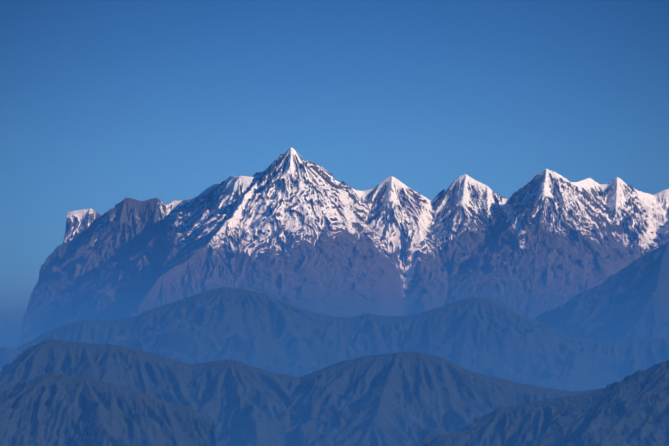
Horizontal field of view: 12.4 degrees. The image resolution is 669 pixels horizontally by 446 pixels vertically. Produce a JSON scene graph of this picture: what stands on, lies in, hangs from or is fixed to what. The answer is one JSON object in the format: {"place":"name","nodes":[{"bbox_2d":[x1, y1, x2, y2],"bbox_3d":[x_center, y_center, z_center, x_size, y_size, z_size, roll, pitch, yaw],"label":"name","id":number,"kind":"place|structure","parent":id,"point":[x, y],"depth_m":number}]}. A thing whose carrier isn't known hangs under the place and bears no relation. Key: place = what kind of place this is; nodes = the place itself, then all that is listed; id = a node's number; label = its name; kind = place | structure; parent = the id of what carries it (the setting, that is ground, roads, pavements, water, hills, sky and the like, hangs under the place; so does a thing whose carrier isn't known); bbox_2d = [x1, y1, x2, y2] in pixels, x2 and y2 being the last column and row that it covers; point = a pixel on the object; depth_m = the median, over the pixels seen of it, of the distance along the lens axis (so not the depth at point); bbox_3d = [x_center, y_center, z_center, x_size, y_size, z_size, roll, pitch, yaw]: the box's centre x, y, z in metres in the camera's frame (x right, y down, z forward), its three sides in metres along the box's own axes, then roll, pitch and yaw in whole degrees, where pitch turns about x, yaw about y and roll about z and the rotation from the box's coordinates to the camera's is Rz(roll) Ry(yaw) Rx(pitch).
{"place":"outdoors","nodes":[
{"label":"outdoors","id":0,"kind":"place"},
{"bbox_2d":[0,373,215,445],"bbox_3d":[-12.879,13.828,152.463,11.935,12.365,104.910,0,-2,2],"label":"ridge terrain","id":1,"kind":"structure","parent":0,"point":[114,399],"depth_m":162.13},
{"bbox_2d":[0,339,602,445],"bbox_3d":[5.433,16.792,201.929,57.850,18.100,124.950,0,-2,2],"label":"ridge terrain","id":2,"kind":"structure","parent":0,"point":[253,373],"depth_m":211.51},
{"bbox_2d":[0,287,668,390],"bbox_3d":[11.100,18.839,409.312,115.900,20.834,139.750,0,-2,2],"label":"ridge terrain","id":3,"kind":"structure","parent":0,"point":[341,321],"depth_m":412.88},
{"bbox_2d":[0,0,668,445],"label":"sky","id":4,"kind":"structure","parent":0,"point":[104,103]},
{"bbox_2d":[13,147,668,348],"bbox_3d":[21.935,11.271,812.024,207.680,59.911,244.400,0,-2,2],"label":"snowy mountain range","id":5,"kind":"structure","parent":0,"point":[343,184],"depth_m":788.33},
{"bbox_2d":[418,360,668,445],"bbox_3d":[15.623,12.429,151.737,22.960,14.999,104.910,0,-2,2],"label":"ridge terrain","id":6,"kind":"structure","parent":0,"point":[653,415],"depth_m":161.44},
{"bbox_2d":[536,242,668,339],"bbox_3d":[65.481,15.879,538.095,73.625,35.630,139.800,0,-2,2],"label":"ridge terrain","id":7,"kind":"structure","parent":0,"point":[636,287],"depth_m":545.31}
]}

